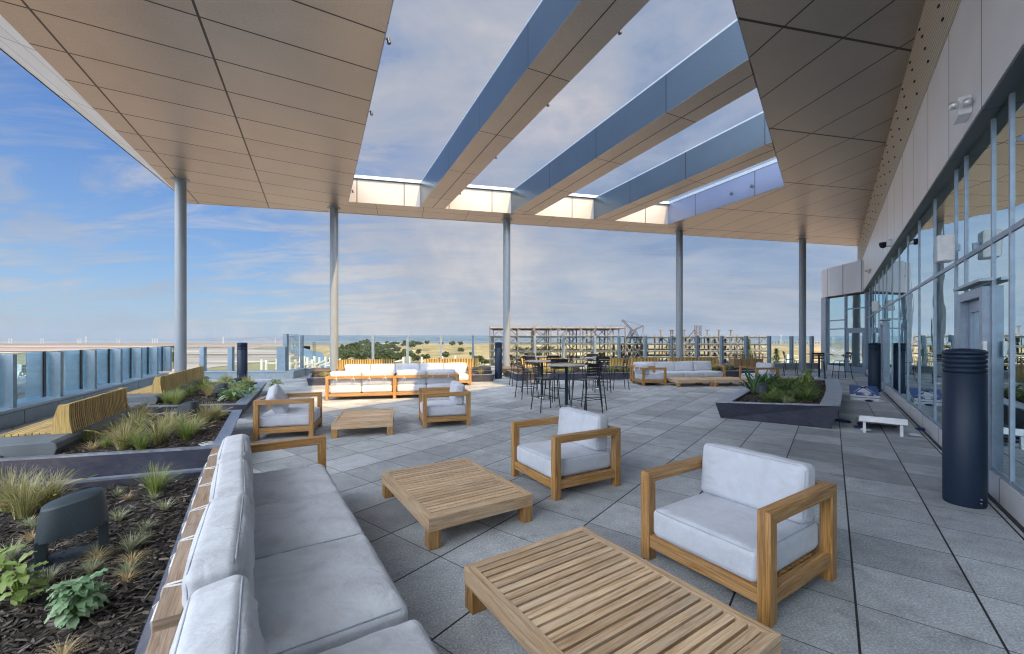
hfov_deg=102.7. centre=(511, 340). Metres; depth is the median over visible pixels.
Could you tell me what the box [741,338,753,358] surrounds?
conifer
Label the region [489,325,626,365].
steel frame building
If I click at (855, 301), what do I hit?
window
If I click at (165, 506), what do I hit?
grass tuft
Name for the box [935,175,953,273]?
window
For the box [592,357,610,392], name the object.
bar stool
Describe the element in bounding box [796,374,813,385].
leafy plant
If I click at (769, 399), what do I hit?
grass tuft
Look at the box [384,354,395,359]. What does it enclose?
hill tree
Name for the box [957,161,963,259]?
window
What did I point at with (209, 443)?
drain cover
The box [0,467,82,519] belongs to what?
grass tuft
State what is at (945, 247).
wall speaker
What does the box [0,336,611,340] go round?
hills
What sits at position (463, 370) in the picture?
sofa
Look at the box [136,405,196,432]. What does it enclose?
grass tuft
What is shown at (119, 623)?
planter
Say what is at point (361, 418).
coffee table
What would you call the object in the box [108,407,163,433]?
grass tuft
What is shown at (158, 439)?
grass tuft
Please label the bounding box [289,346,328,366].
bay water
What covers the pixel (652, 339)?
hills
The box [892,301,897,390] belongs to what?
window
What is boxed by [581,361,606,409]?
bar stool
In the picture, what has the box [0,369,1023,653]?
terrace floor
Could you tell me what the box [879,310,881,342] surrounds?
window
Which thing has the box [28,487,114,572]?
garden speaker
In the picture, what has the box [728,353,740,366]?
bar stool
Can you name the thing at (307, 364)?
white pipe frame
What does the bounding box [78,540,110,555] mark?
grass tuft
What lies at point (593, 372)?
bar stool
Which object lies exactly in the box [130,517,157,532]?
grass tuft
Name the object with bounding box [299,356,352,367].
white pipe frame
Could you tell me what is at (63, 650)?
grass tuft
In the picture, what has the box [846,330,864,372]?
door
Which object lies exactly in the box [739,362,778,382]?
armchair
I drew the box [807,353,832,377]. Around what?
bar table
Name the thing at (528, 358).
bar stool
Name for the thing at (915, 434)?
bean bag
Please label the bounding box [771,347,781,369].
conifer
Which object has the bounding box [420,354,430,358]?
hill tree
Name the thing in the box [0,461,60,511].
grass tuft
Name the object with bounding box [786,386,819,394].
grass tuft
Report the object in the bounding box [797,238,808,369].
column
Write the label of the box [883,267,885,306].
window
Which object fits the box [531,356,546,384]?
bar table
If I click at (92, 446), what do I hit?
grass tuft
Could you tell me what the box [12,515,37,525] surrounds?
grass tuft
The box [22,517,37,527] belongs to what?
grass tuft
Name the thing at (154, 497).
grass tuft
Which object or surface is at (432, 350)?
hillside
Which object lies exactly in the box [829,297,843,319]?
window
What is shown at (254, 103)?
canopy roof
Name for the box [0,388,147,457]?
slatted bench
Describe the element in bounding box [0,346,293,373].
salt flat
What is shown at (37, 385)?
glass fence
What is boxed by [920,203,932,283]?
window
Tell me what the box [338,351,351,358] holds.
hill tree
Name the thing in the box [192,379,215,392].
grass tuft
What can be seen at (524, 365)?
bar stool
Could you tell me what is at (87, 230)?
sky
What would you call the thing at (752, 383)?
strap leaved plant
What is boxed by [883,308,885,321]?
window
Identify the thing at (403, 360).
white pipe frame
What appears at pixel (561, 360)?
bar stool
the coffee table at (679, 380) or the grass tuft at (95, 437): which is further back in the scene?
the coffee table at (679, 380)
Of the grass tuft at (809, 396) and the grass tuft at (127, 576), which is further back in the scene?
the grass tuft at (809, 396)
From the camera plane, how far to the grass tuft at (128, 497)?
3.46 m
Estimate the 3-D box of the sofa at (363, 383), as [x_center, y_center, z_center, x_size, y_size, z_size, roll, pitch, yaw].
[-4.239,1.241,11.673,1.830,0.797,0.945,0,0,-12]
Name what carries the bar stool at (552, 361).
on the terrace floor
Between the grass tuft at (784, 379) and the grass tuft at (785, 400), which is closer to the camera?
the grass tuft at (785, 400)
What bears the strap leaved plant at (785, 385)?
on the planter at (745, 403)
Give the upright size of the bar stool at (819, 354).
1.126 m
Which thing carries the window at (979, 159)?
in the office building at (939, 173)
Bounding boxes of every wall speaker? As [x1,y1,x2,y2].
[872,301,880,311]
[933,234,959,263]
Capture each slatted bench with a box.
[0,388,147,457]
[127,366,208,404]
[309,358,490,374]
[502,358,579,372]
[592,357,733,370]
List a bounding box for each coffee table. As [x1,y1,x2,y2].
[331,408,393,437]
[382,458,532,550]
[464,526,780,653]
[663,377,712,386]
[699,377,748,386]
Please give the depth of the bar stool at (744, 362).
20.84 m
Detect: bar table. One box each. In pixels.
[526,360,550,397]
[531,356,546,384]
[547,363,585,407]
[584,357,611,388]
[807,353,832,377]
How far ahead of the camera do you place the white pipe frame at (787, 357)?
119.89 m
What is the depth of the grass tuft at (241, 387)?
10.54 m
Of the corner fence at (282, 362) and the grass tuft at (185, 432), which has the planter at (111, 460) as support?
the grass tuft at (185, 432)
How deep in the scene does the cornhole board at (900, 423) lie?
7.10 m
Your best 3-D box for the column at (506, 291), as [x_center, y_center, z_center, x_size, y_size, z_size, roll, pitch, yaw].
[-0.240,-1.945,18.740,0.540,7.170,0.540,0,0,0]
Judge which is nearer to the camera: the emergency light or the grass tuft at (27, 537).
the grass tuft at (27, 537)
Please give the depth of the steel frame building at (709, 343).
224.80 m
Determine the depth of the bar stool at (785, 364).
18.67 m
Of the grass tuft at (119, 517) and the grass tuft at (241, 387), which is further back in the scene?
the grass tuft at (241, 387)
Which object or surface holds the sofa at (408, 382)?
on the terrace floor
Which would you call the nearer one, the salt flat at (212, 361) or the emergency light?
the emergency light
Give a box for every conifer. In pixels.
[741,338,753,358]
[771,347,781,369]
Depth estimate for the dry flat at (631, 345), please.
2213.49 m
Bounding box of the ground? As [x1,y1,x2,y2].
[0,343,820,369]
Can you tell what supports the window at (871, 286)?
in the office building at (939, 173)
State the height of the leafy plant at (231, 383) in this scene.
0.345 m
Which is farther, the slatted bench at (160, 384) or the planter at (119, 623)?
the slatted bench at (160, 384)
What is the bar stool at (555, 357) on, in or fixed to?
on the terrace floor
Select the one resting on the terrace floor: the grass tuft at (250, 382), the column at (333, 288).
the column at (333, 288)
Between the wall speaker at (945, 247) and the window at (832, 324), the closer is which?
the wall speaker at (945, 247)
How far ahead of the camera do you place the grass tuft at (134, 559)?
2.47 m
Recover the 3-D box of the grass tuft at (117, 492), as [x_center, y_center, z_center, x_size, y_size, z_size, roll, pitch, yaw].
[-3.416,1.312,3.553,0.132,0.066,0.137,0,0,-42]
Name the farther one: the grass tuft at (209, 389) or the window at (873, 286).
the window at (873, 286)
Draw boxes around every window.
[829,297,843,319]
[829,321,843,328]
[829,329,843,365]
[846,294,864,308]
[846,308,864,327]
[867,290,868,316]
[867,318,868,367]
[870,286,871,314]
[870,316,871,342]
[872,282,874,313]
[872,315,874,342]
[875,278,877,300]
[875,313,877,342]
[879,272,881,309]
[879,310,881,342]
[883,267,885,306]
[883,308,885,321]
[887,259,891,303]
[887,305,891,386]
[892,251,897,300]
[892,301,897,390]
[900,239,906,295]
[900,296,906,397]
[908,224,917,290]
[908,289,917,406]
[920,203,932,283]
[920,280,932,418]
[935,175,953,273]
[935,268,953,425]
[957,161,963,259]
[957,262,963,347]
[967,125,990,253]
[967,246,990,291]
[994,101,1008,235]
[994,235,1008,477]
[1013,80,1023,223]
[1013,226,1023,489]
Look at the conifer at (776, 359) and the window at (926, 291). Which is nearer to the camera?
the window at (926, 291)
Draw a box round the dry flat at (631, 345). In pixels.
[596,345,665,345]
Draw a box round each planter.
[0,410,241,485]
[0,468,203,653]
[145,382,266,417]
[307,370,494,385]
[506,367,754,380]
[715,379,841,428]
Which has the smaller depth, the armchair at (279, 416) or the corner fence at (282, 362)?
the armchair at (279, 416)
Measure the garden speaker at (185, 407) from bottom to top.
0.389 m
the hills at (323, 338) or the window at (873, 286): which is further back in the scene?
the hills at (323, 338)
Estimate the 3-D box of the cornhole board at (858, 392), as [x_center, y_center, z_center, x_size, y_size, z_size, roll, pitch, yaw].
[9.923,1.489,11.552,0.620,0.311,1.199,0,0,38]
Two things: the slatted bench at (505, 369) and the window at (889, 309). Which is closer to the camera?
the window at (889, 309)
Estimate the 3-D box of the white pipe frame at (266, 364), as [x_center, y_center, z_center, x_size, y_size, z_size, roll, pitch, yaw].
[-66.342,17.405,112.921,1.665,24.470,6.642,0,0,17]
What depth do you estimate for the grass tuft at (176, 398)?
8.85 m
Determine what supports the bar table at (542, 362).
on the terrace floor
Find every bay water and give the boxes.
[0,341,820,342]
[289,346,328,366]
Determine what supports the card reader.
attached to the office building at (939, 173)
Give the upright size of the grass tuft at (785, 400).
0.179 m
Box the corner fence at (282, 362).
[199,346,288,378]
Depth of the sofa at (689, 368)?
16.29 m
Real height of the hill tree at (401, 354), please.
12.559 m
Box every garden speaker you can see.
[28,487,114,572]
[175,401,200,423]
[214,383,228,398]
[230,377,241,386]
[756,383,767,399]
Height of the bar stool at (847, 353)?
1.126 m
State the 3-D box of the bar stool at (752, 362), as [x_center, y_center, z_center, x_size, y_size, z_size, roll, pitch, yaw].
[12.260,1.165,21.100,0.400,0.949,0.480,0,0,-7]
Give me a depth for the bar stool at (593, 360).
15.20 m
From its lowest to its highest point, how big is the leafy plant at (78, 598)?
0.230 m
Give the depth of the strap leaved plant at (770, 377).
11.81 m
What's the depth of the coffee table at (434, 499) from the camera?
3.72 m
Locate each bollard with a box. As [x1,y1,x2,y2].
[237,342,247,379]
[495,342,501,378]
[868,343,880,391]
[942,348,987,508]
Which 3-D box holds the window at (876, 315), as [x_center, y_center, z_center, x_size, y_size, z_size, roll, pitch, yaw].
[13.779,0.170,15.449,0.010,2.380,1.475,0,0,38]
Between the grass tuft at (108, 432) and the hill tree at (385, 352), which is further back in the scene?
the hill tree at (385, 352)
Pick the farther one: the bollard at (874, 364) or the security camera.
the bollard at (874, 364)
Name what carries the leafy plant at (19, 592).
in the planter at (119, 623)
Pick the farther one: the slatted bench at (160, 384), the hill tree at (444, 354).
the hill tree at (444, 354)
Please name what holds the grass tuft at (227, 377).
on the planter at (244, 403)
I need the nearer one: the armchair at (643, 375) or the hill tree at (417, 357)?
the armchair at (643, 375)
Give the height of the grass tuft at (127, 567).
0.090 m
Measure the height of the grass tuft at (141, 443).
0.359 m
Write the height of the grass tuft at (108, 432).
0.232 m
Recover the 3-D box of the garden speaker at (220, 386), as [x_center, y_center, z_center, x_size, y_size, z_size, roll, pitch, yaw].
[-6.950,1.215,9.800,0.332,0.369,0.247,0,0,-23]
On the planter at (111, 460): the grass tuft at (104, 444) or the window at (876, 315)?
the grass tuft at (104, 444)
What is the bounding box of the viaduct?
[772,341,818,343]
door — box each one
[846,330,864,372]
[969,300,978,348]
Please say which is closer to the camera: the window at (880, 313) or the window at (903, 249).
the window at (903, 249)
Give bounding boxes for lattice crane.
[621,320,643,356]
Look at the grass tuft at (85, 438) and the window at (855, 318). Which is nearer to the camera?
the grass tuft at (85, 438)
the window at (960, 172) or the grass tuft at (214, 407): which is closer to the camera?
the window at (960, 172)
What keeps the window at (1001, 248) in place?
in the office building at (939, 173)
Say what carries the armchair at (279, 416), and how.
on the terrace floor
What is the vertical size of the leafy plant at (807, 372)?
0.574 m
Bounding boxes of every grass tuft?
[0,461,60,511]
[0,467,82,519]
[0,468,97,507]
[0,536,33,560]
[4,526,35,543]
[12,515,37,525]
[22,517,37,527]
[33,563,62,583]
[38,629,95,653]
[41,572,90,593]
[69,555,106,574]
[74,438,101,450]
[76,544,122,563]
[77,423,106,441]
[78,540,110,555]
[85,416,161,450]
[87,426,136,439]
[90,428,102,438]
[91,432,111,448]
[101,416,144,433]
[106,531,154,551]
[106,557,141,578]
[106,568,142,583]
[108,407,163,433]
[108,487,125,495]
[108,549,149,566]
[109,505,134,521]
[116,492,137,499]
[117,421,165,449]
[118,460,184,494]
[121,398,162,419]
[127,413,194,444]
[129,528,156,542]
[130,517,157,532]
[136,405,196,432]
[141,491,163,500]
[151,497,179,509]
[152,388,174,403]
[160,386,187,404]
[161,410,193,429]
[161,414,214,440]
[173,412,215,433]
[175,381,199,394]
[188,402,224,422]
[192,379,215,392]
[196,389,213,395]
[198,385,214,392]
[202,401,223,415]
[207,402,231,420]
[220,374,242,382]
[228,381,252,391]
[243,377,253,386]
[753,389,783,398]
[758,393,781,402]
[765,390,789,400]
[776,377,791,383]
[779,395,795,402]
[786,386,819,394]
[790,390,814,399]
[795,389,822,401]
[801,384,825,393]
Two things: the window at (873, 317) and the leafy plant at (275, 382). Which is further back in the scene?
the window at (873, 317)
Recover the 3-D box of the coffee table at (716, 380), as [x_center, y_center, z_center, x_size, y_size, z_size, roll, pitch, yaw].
[7.739,1.514,14.995,1.350,0.249,0.990,0,0,-9]
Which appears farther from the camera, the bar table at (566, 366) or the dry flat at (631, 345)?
the dry flat at (631, 345)
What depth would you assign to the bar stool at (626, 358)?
13.76 m
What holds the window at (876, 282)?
in the office building at (939, 173)
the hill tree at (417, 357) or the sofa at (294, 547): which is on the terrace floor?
the sofa at (294, 547)
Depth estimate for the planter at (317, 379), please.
16.08 m
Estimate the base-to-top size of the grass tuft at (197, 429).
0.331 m
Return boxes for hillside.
[304,343,820,369]
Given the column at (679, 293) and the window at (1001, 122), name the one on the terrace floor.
the column at (679, 293)
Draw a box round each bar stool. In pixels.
[509,354,526,385]
[515,358,538,399]
[521,356,540,393]
[524,353,535,382]
[531,362,560,412]
[543,359,569,400]
[544,355,559,387]
[549,359,570,402]
[569,355,587,388]
[571,363,602,412]
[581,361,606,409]
[587,354,602,385]
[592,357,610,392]
[610,355,629,389]
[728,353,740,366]
[736,353,748,365]
[744,353,755,368]
[752,353,762,362]
[782,351,797,375]
[811,352,825,378]
[832,352,852,378]
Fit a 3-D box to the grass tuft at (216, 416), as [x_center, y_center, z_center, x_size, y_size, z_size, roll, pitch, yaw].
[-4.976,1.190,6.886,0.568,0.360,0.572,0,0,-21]
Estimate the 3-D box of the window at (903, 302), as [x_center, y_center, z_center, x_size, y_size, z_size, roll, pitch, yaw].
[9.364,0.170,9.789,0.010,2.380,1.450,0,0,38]
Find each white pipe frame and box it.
[260,359,276,369]
[289,356,312,369]
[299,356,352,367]
[395,356,455,362]
[780,354,798,362]
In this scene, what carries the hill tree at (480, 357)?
on the hillside
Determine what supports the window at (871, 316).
in the office building at (939, 173)
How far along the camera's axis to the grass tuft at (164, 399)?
8.92 m
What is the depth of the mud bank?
425.27 m
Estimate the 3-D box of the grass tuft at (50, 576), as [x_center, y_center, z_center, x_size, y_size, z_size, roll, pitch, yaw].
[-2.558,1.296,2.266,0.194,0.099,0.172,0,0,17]
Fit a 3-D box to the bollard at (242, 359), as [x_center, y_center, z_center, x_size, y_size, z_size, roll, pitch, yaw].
[-9.350,0.861,14.200,0.316,1.557,0.316,0,0,-17]
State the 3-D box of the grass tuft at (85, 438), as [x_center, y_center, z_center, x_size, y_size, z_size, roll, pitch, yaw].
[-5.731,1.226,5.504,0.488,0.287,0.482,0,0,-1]
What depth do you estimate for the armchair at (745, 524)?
2.78 m
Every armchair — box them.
[253,384,321,440]
[419,381,470,427]
[511,407,620,500]
[632,363,666,385]
[641,443,836,627]
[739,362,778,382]
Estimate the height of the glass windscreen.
1.905 m
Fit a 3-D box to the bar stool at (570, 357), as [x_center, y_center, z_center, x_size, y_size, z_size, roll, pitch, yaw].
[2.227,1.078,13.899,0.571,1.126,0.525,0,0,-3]
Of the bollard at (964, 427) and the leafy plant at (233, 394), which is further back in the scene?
the leafy plant at (233, 394)
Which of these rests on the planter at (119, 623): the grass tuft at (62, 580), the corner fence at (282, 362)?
the grass tuft at (62, 580)
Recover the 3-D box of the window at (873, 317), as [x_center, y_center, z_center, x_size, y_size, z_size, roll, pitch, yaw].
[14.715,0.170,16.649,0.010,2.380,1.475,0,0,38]
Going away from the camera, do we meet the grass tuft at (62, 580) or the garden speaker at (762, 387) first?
the grass tuft at (62, 580)
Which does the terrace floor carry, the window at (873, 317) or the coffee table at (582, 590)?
the coffee table at (582, 590)
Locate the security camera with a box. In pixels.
[879,239,891,247]
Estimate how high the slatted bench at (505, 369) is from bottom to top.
0.819 m
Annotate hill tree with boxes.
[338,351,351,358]
[355,349,369,358]
[358,355,366,359]
[381,349,393,357]
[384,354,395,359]
[394,352,404,361]
[409,342,415,347]
[412,355,420,360]
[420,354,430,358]
[442,351,449,358]
[474,355,483,364]
[480,358,490,364]
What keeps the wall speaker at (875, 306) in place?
attached to the office building at (939, 173)
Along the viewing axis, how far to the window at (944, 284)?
6.41 m
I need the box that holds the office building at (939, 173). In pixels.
[821,0,1023,539]
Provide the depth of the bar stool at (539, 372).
9.43 m
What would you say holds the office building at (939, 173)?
on the terrace floor
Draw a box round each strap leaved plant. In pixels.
[737,365,770,391]
[743,369,781,385]
[753,371,779,383]
[769,374,797,391]
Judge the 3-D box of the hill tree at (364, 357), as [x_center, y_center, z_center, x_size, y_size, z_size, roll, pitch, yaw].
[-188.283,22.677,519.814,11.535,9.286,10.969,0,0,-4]
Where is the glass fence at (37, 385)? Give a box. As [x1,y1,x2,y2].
[0,346,173,429]
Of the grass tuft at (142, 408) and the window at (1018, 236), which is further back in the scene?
the grass tuft at (142, 408)
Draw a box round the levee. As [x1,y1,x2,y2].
[187,354,276,354]
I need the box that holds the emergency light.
[949,94,972,124]
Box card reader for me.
[981,341,986,350]
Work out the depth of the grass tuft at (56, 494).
3.27 m
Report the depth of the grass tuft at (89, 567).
2.37 m
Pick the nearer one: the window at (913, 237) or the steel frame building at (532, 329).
the window at (913, 237)
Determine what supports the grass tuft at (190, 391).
on the planter at (244, 403)
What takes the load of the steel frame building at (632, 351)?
on the ground
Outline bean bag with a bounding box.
[908,433,921,436]
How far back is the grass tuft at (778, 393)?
8.71 m
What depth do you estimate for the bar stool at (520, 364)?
11.48 m
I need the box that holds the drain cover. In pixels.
[198,441,213,445]
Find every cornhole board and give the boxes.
[849,385,880,400]
[856,415,907,436]
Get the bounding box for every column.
[170,177,189,372]
[327,206,340,371]
[501,218,512,375]
[674,230,684,357]
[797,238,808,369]
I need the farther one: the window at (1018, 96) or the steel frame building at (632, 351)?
the steel frame building at (632, 351)
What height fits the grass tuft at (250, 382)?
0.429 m
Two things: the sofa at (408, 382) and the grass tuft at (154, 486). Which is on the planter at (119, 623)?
the grass tuft at (154, 486)
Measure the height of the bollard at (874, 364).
1.557 m
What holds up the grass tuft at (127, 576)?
on the planter at (119, 623)
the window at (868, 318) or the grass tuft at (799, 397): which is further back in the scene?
the window at (868, 318)
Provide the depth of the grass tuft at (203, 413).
6.69 m
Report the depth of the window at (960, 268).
5.51 m
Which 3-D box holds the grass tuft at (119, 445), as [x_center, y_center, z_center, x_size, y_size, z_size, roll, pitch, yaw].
[-4.861,1.150,5.151,0.699,0.440,0.694,0,0,10]
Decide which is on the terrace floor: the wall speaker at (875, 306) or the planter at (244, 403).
the planter at (244, 403)
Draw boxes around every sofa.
[145,575,438,653]
[150,434,407,653]
[325,370,392,400]
[338,363,470,384]
[393,369,458,398]
[630,361,725,383]
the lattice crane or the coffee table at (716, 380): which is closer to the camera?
the coffee table at (716, 380)
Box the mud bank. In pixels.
[209,360,317,369]
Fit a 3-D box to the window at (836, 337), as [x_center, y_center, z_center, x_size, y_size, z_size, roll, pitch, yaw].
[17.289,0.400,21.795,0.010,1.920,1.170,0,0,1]
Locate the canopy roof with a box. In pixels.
[0,0,924,245]
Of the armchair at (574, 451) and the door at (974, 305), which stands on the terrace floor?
the armchair at (574, 451)
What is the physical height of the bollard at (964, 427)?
1.557 m
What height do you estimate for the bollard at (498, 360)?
1.557 m
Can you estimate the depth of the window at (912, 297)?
8.60 m
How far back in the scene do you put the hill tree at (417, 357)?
478.33 m
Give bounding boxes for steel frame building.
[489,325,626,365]
[614,341,642,357]
[624,325,766,362]
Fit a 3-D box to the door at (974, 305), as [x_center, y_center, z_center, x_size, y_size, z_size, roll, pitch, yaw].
[5.503,0.575,4.817,0.050,2.090,0.737,0,0,38]
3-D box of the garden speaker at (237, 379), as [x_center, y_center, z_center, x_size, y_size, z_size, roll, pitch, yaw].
[-7.600,1.215,11.300,0.332,0.369,0.247,0,0,-34]
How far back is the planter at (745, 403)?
8.15 m
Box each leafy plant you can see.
[0,544,27,574]
[0,550,50,605]
[43,568,113,628]
[218,388,249,400]
[228,379,250,388]
[243,384,262,393]
[264,379,283,387]
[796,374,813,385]
[799,367,818,385]
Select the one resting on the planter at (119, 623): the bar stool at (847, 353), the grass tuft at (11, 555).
the grass tuft at (11, 555)
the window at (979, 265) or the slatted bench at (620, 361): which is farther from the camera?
the slatted bench at (620, 361)
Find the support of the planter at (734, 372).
on the terrace floor
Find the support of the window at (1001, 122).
in the office building at (939, 173)
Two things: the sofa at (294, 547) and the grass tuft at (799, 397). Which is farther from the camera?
the grass tuft at (799, 397)
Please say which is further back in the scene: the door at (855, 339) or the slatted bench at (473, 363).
the door at (855, 339)
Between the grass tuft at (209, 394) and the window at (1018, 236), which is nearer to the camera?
the window at (1018, 236)
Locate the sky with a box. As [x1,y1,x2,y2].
[0,0,856,339]
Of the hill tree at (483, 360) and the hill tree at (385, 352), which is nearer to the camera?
the hill tree at (483, 360)
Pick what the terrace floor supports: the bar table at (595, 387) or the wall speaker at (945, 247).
the bar table at (595, 387)
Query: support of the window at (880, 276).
in the office building at (939, 173)
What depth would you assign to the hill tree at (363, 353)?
517.61 m
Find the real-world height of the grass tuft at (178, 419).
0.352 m
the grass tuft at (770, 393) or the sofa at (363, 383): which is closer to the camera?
the grass tuft at (770, 393)
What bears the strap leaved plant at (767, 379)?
in the planter at (745, 403)
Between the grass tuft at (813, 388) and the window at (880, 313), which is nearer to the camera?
the grass tuft at (813, 388)
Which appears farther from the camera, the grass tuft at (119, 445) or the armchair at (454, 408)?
the armchair at (454, 408)
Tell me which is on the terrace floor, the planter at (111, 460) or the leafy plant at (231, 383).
the planter at (111, 460)
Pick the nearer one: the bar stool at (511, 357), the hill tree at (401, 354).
the bar stool at (511, 357)
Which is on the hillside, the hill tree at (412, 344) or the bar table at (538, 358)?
the hill tree at (412, 344)
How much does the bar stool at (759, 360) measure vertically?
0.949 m
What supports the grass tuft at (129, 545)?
on the planter at (119, 623)
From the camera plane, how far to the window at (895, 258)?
11.02 m
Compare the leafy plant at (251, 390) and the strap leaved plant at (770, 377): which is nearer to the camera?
the leafy plant at (251, 390)
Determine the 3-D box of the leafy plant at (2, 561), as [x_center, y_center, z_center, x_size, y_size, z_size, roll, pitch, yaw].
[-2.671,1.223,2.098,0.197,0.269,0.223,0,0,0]
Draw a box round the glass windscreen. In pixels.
[283,334,817,378]
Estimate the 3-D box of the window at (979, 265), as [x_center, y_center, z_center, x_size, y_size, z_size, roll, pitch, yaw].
[5.464,-0.802,4.789,0.010,0.435,1.069,0,0,38]
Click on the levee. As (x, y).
(235, 354)
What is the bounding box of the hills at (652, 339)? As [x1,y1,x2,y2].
[611,338,820,340]
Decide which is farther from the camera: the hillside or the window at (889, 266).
the hillside
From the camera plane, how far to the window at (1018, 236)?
3.77 m
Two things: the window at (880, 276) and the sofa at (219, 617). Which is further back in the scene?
the window at (880, 276)
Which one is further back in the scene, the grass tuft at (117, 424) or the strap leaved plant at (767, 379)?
the strap leaved plant at (767, 379)
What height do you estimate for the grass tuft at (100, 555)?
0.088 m
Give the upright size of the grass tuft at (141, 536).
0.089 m
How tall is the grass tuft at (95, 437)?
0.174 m
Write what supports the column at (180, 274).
on the terrace floor
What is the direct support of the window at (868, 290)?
in the office building at (939, 173)

